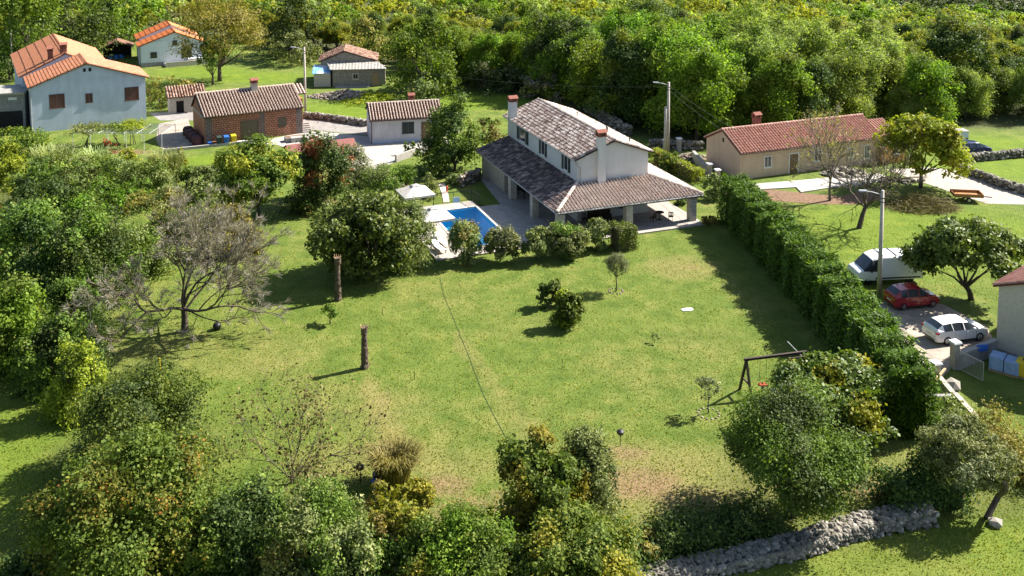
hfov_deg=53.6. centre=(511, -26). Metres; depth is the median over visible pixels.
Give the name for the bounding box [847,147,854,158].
window
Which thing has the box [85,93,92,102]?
window
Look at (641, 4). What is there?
wood tree
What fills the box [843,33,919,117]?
wood tree
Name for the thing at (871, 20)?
wood tree
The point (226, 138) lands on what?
wheelie bin
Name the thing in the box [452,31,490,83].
wood tree
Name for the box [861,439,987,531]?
ivy hedge
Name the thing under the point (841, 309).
conifer hedge
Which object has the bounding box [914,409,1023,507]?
olive tree
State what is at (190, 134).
maroon barrel
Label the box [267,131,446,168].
courtyard
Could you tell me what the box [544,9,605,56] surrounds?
wood tree
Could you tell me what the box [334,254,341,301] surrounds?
palm stump
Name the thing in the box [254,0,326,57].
broad tree
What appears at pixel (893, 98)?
wood tree
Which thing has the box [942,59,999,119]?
wood tree
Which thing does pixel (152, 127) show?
vine pergola
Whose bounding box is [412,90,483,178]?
broad tree
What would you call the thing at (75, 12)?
wood tree
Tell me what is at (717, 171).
gate pillar
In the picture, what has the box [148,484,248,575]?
filler bush
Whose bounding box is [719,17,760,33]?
wood tree
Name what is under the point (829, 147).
thin tree
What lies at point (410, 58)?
wood tree
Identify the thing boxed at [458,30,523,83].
wood tree
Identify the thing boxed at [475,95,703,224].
villa
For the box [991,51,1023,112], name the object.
wood tree
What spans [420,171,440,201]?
shrub
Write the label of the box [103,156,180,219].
thicket shrub
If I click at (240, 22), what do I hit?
willow tree
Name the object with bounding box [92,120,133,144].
grape vine
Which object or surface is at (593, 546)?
broad tree
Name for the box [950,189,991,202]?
flat trailer
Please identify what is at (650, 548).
shrub
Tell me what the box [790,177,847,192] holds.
patio
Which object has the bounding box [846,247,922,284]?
parked van
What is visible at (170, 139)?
yard
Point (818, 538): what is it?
stone wall
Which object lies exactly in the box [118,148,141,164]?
garden shrub
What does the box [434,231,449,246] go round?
sun lounger
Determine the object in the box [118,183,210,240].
thicket shrub
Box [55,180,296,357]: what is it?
bare tree
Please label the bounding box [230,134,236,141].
wheelie bin
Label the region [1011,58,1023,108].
wood tree
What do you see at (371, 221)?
fig tree
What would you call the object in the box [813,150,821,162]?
window
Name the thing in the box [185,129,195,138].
maroon barrel
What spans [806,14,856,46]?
wood tree
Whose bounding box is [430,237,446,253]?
sun lounger
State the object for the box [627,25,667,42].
wood tree
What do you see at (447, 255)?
pool deck
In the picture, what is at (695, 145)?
stone wall
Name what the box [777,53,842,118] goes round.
wood tree
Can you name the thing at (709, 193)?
shrub
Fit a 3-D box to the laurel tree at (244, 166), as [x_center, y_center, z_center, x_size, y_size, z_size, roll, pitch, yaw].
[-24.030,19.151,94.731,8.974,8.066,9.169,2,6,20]
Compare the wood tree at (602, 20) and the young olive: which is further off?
the wood tree at (602, 20)
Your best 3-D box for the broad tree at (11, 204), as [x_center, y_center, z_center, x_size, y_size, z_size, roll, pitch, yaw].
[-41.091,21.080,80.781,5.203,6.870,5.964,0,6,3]
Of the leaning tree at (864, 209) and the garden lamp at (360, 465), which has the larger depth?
the leaning tree at (864, 209)
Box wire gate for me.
[958,350,983,380]
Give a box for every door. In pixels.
[241,120,257,139]
[373,74,377,85]
[422,123,429,138]
[790,154,797,172]
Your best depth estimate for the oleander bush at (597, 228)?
86.79 m
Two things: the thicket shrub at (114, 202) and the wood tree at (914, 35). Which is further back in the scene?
the wood tree at (914, 35)
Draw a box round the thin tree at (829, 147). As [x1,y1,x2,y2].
[780,101,877,200]
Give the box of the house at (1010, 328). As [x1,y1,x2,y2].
[992,265,1023,356]
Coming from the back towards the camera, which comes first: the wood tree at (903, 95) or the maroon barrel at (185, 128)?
the wood tree at (903, 95)
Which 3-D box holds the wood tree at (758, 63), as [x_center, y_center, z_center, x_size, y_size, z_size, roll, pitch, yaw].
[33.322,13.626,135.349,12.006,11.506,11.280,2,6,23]
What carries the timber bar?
attached to the gate pillar at (936, 362)
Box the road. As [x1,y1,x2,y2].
[150,112,367,134]
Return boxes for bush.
[0,541,75,575]
[33,274,102,334]
[37,336,107,430]
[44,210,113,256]
[73,278,121,421]
[87,219,180,289]
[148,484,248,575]
[247,524,318,575]
[303,514,394,575]
[331,141,376,186]
[359,163,398,188]
[381,509,462,575]
[393,164,417,184]
[447,217,483,266]
[474,527,551,575]
[481,223,521,260]
[520,225,551,259]
[535,278,561,309]
[546,285,586,330]
[547,219,591,260]
[584,217,611,252]
[607,219,640,252]
[650,151,680,173]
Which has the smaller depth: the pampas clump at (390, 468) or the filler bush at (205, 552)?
the filler bush at (205, 552)
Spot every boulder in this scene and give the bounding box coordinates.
[946,377,960,391]
[988,517,1001,528]
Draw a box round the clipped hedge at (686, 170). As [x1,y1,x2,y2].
[648,147,706,184]
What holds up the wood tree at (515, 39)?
on the ground at (1004, 130)
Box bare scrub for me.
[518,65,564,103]
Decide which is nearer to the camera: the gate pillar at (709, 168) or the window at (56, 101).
the gate pillar at (709, 168)
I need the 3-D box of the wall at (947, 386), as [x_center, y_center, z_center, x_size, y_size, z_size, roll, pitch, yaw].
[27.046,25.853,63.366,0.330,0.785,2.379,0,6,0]
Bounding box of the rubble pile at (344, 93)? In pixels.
[306,88,376,99]
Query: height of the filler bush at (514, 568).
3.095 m
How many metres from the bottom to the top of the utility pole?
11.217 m
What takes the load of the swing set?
on the ground at (1004, 130)
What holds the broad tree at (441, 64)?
on the ground at (1004, 130)
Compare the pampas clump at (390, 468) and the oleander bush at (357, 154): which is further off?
the oleander bush at (357, 154)
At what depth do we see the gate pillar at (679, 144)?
118.34 m
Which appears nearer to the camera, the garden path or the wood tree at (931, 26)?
the garden path
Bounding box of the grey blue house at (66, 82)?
[10,33,148,131]
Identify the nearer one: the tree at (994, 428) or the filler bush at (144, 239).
the tree at (994, 428)
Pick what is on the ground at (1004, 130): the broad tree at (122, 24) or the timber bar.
the broad tree at (122, 24)
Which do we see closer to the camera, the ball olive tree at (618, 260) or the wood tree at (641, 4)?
the ball olive tree at (618, 260)
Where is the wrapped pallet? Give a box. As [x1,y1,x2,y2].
[988,350,1018,378]
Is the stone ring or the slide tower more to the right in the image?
the slide tower
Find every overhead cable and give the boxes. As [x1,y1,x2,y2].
[13,14,274,48]
[305,49,667,86]
[669,90,876,196]
[671,87,880,193]
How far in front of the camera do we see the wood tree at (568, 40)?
144.50 m
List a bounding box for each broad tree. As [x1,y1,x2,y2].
[0,0,72,45]
[0,193,98,305]
[0,198,32,272]
[24,0,123,57]
[75,0,152,44]
[192,29,228,84]
[197,466,303,575]
[253,467,376,575]
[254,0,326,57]
[313,517,424,575]
[339,13,398,65]
[377,11,463,96]
[408,494,518,575]
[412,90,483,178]
[478,423,598,569]
[506,531,550,575]
[515,497,654,575]
[559,420,626,524]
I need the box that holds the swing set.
[738,350,807,392]
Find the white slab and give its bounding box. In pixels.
[681,308,693,310]
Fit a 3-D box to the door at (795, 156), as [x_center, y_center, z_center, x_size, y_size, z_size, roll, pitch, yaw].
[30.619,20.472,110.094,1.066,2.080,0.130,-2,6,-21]
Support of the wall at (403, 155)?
on the ground at (1004, 130)
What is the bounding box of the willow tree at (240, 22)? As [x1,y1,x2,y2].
[166,0,270,81]
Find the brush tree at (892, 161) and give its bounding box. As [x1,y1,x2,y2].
[837,129,931,187]
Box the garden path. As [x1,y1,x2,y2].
[439,183,449,202]
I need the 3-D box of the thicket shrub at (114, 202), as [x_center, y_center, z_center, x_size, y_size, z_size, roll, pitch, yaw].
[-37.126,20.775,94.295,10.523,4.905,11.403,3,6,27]
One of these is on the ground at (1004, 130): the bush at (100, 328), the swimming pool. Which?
the bush at (100, 328)
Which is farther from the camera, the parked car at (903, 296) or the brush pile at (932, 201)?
the brush pile at (932, 201)
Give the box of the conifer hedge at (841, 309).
[715,172,945,440]
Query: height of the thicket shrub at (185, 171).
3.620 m
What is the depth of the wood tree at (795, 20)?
190.48 m
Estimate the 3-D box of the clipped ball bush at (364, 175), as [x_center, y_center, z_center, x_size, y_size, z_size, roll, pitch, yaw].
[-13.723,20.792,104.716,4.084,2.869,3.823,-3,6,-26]
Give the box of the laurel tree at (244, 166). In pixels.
[209,133,304,217]
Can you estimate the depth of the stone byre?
138.49 m
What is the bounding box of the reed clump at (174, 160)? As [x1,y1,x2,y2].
[143,146,190,184]
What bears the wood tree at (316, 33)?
on the ground at (1004, 130)
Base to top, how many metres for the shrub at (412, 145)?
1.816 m
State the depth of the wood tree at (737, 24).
138.63 m
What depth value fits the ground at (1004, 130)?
69.58 m
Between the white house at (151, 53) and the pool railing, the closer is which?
the pool railing
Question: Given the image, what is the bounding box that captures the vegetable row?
[332,90,396,106]
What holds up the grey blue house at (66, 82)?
on the ground at (1004, 130)
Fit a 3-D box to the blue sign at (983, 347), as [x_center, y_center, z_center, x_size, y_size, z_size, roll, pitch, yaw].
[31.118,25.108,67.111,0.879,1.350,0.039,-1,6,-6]
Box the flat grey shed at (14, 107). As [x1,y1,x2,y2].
[0,84,28,127]
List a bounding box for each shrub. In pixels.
[0,28,23,80]
[0,126,64,161]
[0,153,32,194]
[16,152,104,202]
[54,171,157,238]
[63,155,145,201]
[102,138,116,154]
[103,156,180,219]
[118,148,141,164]
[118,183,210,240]
[145,75,182,109]
[148,164,205,202]
[160,177,238,263]
[163,78,195,94]
[177,147,188,167]
[181,164,222,198]
[195,202,268,256]
[266,29,324,64]
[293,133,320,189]
[320,303,338,323]
[354,160,410,212]
[402,141,418,153]
[407,77,443,102]
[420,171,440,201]
[444,172,458,184]
[462,60,503,96]
[475,117,507,143]
[487,61,525,94]
[618,521,663,565]
[673,199,685,206]
[697,173,722,201]
[701,215,719,224]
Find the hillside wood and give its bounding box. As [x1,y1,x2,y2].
[806,0,1023,15]
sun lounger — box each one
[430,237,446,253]
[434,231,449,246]
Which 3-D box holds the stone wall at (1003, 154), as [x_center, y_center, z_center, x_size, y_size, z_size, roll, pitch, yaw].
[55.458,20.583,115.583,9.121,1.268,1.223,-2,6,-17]
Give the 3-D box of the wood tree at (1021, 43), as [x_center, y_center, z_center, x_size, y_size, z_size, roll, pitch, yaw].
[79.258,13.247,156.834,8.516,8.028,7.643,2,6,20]
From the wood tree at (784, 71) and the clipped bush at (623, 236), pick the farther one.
the wood tree at (784, 71)
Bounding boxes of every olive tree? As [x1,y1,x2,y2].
[381,192,439,276]
[603,251,629,291]
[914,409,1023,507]
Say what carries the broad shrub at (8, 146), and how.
on the ground at (1004, 130)
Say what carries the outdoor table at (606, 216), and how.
on the terrace
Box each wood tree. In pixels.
[3,24,33,53]
[68,10,89,20]
[250,10,277,34]
[268,20,295,34]
[274,9,313,31]
[301,21,325,42]
[321,20,353,46]
[350,9,386,43]
[371,11,386,41]
[378,35,398,62]
[380,31,399,40]
[385,14,416,35]
[392,34,430,71]
[413,4,438,33]
[439,17,470,40]
[441,23,479,79]
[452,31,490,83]
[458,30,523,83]
[471,26,483,35]
[488,10,518,34]
[495,32,523,80]
[502,20,523,34]
[502,27,536,83]
[513,11,558,50]
[514,6,595,99]
[523,50,573,99]
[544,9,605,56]
[544,23,599,98]
[563,34,607,105]
[576,66,615,116]
[577,24,662,127]
[587,15,600,23]
[590,65,658,121]
[591,4,652,46]
[592,13,619,33]
[615,18,714,128]
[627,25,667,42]
[629,0,677,22]
[631,0,675,22]
[631,45,671,117]
[632,41,752,138]
[638,11,677,30]
[658,29,752,127]
[663,17,721,40]
[670,8,688,22]
[671,16,699,28]
[686,13,705,21]
[689,16,702,22]
[689,29,732,49]
[701,8,741,33]
[715,74,768,126]
[717,0,809,62]
[717,14,798,123]
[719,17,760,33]
[734,48,818,126]
[738,0,786,30]
[740,34,777,94]
[774,21,848,105]
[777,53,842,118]
[788,18,807,23]
[789,17,835,45]
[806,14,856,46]
[811,33,891,117]
[812,18,838,26]
[820,46,881,118]
[830,19,907,115]
[838,20,854,31]
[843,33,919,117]
[855,16,875,29]
[857,18,919,62]
[875,79,924,121]
[877,15,895,30]
[881,74,926,111]
[882,51,965,124]
[889,20,922,36]
[898,28,933,49]
[903,39,926,54]
[911,22,938,29]
[913,46,949,68]
[914,13,1020,115]
[927,11,958,27]
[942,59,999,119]
[954,41,992,61]
[970,24,994,42]
[983,65,1021,114]
[988,39,1023,66]
[990,25,1013,37]
[991,24,1003,39]
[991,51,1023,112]
[1004,23,1023,44]
[1006,22,1023,40]
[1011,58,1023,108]
[1013,37,1023,47]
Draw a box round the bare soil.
[763,188,880,204]
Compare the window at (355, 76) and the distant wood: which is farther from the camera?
the distant wood
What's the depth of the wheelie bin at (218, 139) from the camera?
121.16 m
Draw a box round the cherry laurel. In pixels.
[275,122,357,216]
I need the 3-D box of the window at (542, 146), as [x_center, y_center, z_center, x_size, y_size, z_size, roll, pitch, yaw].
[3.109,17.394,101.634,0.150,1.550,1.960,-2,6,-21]
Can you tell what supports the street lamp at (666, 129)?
on the ground at (1004, 130)
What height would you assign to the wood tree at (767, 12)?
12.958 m
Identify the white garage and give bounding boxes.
[365,92,440,143]
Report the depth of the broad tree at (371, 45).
174.05 m
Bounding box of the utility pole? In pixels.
[8,12,13,78]
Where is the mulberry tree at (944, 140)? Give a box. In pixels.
[872,108,981,187]
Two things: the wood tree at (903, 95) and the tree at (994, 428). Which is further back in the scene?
the wood tree at (903, 95)
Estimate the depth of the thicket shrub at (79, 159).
103.99 m
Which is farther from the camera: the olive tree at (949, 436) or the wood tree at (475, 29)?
the wood tree at (475, 29)
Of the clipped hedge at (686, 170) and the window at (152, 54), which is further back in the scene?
the window at (152, 54)
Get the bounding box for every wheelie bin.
[216,135,221,143]
[223,135,228,142]
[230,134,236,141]
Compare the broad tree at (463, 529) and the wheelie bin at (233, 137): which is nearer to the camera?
the broad tree at (463, 529)
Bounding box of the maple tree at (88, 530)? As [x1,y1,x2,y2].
[7,417,249,575]
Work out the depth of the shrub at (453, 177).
105.81 m
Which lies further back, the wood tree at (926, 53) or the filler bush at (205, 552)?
the wood tree at (926, 53)
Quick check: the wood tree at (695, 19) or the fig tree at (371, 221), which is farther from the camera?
the wood tree at (695, 19)
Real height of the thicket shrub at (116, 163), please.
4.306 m
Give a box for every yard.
[156,118,204,148]
[887,167,1023,204]
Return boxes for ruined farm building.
[318,43,385,87]
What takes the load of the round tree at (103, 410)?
on the ground at (1004, 130)
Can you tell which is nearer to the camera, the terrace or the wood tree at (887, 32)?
the terrace
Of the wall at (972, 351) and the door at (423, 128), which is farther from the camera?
the door at (423, 128)
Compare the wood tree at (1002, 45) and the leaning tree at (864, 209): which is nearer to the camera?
the leaning tree at (864, 209)
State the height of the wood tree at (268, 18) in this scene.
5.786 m
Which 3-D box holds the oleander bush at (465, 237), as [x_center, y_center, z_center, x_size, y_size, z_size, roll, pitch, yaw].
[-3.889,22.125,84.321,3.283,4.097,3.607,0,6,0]
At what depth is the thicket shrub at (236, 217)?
86.09 m
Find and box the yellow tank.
[1015,356,1023,378]
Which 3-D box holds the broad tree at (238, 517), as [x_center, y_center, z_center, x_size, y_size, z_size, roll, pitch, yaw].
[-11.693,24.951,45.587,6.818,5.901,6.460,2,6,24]
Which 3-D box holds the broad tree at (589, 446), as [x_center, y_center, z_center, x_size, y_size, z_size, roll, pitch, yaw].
[3.692,24.676,49.423,4.378,5.717,3.768,-3,6,-25]
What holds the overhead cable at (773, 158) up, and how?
attached to the street lamp at (666, 129)
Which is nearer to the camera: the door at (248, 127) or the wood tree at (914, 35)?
the door at (248, 127)
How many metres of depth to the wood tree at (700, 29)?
145.65 m
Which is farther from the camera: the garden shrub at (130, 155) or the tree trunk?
the garden shrub at (130, 155)
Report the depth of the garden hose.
66.67 m
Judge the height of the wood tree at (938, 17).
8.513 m
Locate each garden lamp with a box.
[356,464,363,482]
[617,429,623,445]
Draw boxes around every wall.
[165,140,251,151]
[290,135,305,142]
[303,111,366,125]
[395,146,426,161]
[457,167,482,187]
[583,105,632,136]
[636,498,939,575]
[649,138,703,150]
[692,151,706,174]
[925,394,953,403]
[937,376,954,393]
[953,392,978,418]
[955,338,997,370]
[959,164,1023,193]
[965,148,1023,162]
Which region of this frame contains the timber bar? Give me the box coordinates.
[935,366,947,380]
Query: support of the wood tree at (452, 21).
on the ground at (1004, 130)
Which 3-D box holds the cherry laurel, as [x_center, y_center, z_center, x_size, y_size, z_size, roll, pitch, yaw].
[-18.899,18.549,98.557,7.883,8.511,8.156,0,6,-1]
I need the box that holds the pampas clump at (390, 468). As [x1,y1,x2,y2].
[356,428,427,489]
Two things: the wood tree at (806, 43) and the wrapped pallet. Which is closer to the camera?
the wrapped pallet
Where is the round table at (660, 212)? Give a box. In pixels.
[655,210,663,219]
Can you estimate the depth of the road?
131.75 m
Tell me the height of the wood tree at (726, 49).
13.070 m
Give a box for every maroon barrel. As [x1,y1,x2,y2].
[182,126,192,135]
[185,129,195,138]
[188,131,199,141]
[191,135,202,145]
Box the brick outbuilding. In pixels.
[191,77,311,144]
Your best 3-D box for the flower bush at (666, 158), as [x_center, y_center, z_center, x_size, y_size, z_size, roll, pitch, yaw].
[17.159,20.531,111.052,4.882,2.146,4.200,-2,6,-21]
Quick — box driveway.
[879,302,991,377]
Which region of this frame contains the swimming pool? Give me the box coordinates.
[439,205,500,246]
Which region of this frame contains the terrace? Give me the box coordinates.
[480,176,704,249]
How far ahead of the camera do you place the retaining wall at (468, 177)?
106.08 m
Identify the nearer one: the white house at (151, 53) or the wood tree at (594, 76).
the wood tree at (594, 76)
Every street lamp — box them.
[291,47,306,111]
[653,82,669,151]
[858,190,884,297]
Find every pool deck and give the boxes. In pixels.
[398,207,462,260]
[423,201,475,208]
[473,246,520,255]
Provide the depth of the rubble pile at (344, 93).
147.28 m
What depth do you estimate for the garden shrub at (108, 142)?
117.78 m
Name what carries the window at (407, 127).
in the white garage
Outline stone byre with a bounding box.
[165,83,205,113]
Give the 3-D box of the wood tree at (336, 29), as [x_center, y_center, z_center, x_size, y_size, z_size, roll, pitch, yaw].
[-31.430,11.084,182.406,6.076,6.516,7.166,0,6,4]
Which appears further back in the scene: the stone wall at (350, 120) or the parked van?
the stone wall at (350, 120)
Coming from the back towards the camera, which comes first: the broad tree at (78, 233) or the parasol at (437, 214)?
the parasol at (437, 214)
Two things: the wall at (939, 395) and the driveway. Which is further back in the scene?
the driveway
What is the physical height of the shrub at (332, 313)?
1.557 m
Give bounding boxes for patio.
[756,181,795,189]
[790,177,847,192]
[835,173,887,186]
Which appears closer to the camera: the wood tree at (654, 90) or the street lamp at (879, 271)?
the street lamp at (879, 271)
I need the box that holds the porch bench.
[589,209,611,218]
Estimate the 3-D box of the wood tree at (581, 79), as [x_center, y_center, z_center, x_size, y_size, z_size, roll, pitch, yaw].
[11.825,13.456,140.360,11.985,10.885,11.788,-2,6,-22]
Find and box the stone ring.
[697,407,719,419]
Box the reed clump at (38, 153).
[29,142,75,180]
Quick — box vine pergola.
[72,124,175,150]
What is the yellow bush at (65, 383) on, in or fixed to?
on the ground at (1004, 130)
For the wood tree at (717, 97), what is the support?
on the ground at (1004, 130)
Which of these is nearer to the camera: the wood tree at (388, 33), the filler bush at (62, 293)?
the filler bush at (62, 293)
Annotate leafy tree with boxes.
[0,269,54,388]
[1,308,120,407]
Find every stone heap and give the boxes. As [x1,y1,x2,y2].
[819,166,870,177]
[879,177,925,184]
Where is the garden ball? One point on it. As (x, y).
(216, 325)
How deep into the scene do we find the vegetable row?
144.76 m
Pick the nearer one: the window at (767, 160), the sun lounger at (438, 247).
the sun lounger at (438, 247)
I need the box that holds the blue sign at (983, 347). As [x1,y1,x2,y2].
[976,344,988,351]
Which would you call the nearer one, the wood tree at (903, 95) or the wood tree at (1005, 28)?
the wood tree at (903, 95)
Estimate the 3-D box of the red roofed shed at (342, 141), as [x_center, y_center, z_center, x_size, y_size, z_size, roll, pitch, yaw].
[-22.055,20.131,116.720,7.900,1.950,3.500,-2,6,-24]
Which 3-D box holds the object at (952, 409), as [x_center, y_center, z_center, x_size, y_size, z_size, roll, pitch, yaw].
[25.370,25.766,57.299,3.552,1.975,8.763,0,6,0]
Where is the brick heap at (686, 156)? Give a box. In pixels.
[679,152,705,161]
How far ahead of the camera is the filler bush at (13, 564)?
45.20 m
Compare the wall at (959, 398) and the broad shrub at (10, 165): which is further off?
the broad shrub at (10, 165)
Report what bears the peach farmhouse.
on the ground at (1004, 130)
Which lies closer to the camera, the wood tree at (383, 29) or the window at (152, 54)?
the window at (152, 54)
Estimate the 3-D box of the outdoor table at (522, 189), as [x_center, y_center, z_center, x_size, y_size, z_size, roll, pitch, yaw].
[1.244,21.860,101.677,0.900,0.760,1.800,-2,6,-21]
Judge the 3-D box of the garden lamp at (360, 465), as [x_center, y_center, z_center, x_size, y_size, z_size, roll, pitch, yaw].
[-8.044,26.508,53.772,0.440,1.120,0.418,0,6,0]
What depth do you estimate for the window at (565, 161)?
96.45 m
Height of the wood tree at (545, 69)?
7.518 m
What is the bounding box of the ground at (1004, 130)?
[0,0,1023,575]
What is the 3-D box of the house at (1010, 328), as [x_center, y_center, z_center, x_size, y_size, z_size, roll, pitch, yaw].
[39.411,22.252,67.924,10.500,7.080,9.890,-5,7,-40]
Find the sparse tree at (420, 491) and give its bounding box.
[362,474,440,571]
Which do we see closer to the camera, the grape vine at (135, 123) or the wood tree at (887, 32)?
the grape vine at (135, 123)
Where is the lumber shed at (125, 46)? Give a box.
[101,38,133,57]
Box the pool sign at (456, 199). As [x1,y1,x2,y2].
[453,197,459,202]
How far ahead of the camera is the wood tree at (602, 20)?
160.77 m
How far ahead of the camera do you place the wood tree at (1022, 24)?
177.27 m
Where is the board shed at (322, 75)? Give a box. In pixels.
[312,65,331,86]
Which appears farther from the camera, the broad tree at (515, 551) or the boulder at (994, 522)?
the boulder at (994, 522)
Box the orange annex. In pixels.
[868,118,905,163]
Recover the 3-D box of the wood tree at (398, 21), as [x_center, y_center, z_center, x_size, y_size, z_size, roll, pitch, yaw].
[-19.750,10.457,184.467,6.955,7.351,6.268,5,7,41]
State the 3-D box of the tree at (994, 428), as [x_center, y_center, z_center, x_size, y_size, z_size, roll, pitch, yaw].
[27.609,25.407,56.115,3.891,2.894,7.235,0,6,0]
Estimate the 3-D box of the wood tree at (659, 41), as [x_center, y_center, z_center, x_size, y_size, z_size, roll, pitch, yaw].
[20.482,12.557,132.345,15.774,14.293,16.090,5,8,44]
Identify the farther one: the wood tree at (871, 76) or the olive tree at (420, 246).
the wood tree at (871, 76)
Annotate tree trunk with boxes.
[984,481,1008,518]
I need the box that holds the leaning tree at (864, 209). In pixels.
[820,139,930,228]
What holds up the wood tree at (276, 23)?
on the ground at (1004, 130)
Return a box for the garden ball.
[213,322,220,329]
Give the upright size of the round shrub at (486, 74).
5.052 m
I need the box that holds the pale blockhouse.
[956,128,969,139]
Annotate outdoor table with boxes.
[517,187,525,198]
[585,214,612,223]
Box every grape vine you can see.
[62,121,107,145]
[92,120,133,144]
[116,117,151,143]
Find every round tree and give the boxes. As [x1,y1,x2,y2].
[22,354,251,510]
[713,368,880,526]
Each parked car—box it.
[883,282,939,310]
[921,314,987,344]
[962,140,991,153]
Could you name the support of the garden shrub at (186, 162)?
on the ground at (1004, 130)
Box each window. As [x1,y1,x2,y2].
[49,93,65,108]
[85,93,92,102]
[125,86,139,100]
[150,52,156,57]
[181,48,191,57]
[278,116,286,126]
[352,73,358,79]
[402,122,413,133]
[517,126,527,144]
[539,140,546,157]
[561,154,569,172]
[763,155,771,168]
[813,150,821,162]
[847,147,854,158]
[864,144,869,158]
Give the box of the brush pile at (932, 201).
[877,188,968,215]
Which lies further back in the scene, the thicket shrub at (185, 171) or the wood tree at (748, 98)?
the wood tree at (748, 98)
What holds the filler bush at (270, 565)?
on the ground at (1004, 130)
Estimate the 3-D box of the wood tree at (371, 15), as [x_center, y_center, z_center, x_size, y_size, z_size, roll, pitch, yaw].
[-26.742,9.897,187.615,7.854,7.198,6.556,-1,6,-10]
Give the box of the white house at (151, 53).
[133,20,207,67]
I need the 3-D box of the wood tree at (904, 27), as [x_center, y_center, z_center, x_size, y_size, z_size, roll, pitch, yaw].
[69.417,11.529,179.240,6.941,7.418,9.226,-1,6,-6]
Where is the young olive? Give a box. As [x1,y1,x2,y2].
[694,376,722,412]
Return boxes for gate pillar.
[676,137,682,152]
[706,162,713,178]
[713,168,721,183]
[929,359,942,374]
[948,338,962,369]
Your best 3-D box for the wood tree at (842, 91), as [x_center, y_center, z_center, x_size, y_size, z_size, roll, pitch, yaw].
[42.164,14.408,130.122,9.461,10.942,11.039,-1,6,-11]
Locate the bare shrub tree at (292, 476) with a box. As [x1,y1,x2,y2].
[212,352,399,512]
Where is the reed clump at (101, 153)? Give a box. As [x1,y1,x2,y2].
[74,143,114,176]
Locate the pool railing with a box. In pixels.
[433,190,479,204]
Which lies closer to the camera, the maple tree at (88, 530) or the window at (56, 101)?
the maple tree at (88, 530)
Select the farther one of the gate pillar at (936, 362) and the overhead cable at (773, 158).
the overhead cable at (773, 158)
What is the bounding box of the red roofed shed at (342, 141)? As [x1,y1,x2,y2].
[283,138,356,155]
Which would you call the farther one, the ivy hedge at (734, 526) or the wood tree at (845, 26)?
the wood tree at (845, 26)
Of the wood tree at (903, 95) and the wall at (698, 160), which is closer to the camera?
the wall at (698, 160)
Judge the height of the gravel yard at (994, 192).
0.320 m
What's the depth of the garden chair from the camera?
93.86 m
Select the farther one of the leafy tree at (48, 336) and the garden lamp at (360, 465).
the leafy tree at (48, 336)
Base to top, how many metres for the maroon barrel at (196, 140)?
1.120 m
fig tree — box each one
[303,187,423,285]
[769,346,912,447]
[893,213,1023,300]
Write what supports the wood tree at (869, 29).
on the ground at (1004, 130)
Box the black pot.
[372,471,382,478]
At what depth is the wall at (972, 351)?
66.93 m
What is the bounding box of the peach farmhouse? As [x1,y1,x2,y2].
[704,111,882,177]
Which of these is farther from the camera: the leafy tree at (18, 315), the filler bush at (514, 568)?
the leafy tree at (18, 315)
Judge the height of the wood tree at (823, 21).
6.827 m
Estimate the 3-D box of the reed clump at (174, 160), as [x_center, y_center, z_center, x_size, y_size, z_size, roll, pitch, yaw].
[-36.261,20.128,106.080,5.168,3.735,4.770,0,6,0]
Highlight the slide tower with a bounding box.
[767,356,802,394]
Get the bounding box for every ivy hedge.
[606,480,794,572]
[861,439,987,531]
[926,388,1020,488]
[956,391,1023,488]
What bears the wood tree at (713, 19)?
on the ground at (1004, 130)
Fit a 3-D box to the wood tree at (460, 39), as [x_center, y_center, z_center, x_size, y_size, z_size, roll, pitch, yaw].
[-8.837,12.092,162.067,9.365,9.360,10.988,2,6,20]
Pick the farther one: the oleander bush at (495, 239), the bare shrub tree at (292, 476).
the oleander bush at (495, 239)
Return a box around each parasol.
[395,184,435,205]
[421,203,454,240]
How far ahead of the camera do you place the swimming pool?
97.70 m
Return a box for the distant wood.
[2,0,1023,29]
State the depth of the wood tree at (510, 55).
157.83 m
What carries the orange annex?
on the ground at (1004, 130)
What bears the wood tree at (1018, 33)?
on the ground at (1004, 130)
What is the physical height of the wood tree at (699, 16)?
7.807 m
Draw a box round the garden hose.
[440,279,509,444]
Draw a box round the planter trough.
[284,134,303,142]
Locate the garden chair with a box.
[581,213,587,223]
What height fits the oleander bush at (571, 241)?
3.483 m
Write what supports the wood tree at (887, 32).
on the ground at (1004, 130)
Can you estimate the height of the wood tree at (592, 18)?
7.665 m
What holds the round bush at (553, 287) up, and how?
on the ground at (1004, 130)
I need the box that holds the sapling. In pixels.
[651,333,660,342]
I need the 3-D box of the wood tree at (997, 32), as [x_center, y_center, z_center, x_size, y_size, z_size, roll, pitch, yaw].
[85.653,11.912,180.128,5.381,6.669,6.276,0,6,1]
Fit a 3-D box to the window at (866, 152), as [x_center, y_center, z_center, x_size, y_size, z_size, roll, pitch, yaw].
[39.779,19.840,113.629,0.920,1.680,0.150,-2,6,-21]
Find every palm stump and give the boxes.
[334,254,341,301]
[360,322,368,369]
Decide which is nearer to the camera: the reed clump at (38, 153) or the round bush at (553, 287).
the round bush at (553, 287)
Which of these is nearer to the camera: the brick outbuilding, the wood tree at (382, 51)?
the brick outbuilding
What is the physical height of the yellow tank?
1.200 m
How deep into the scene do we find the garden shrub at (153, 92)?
141.60 m
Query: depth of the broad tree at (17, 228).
75.44 m
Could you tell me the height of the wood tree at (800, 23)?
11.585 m

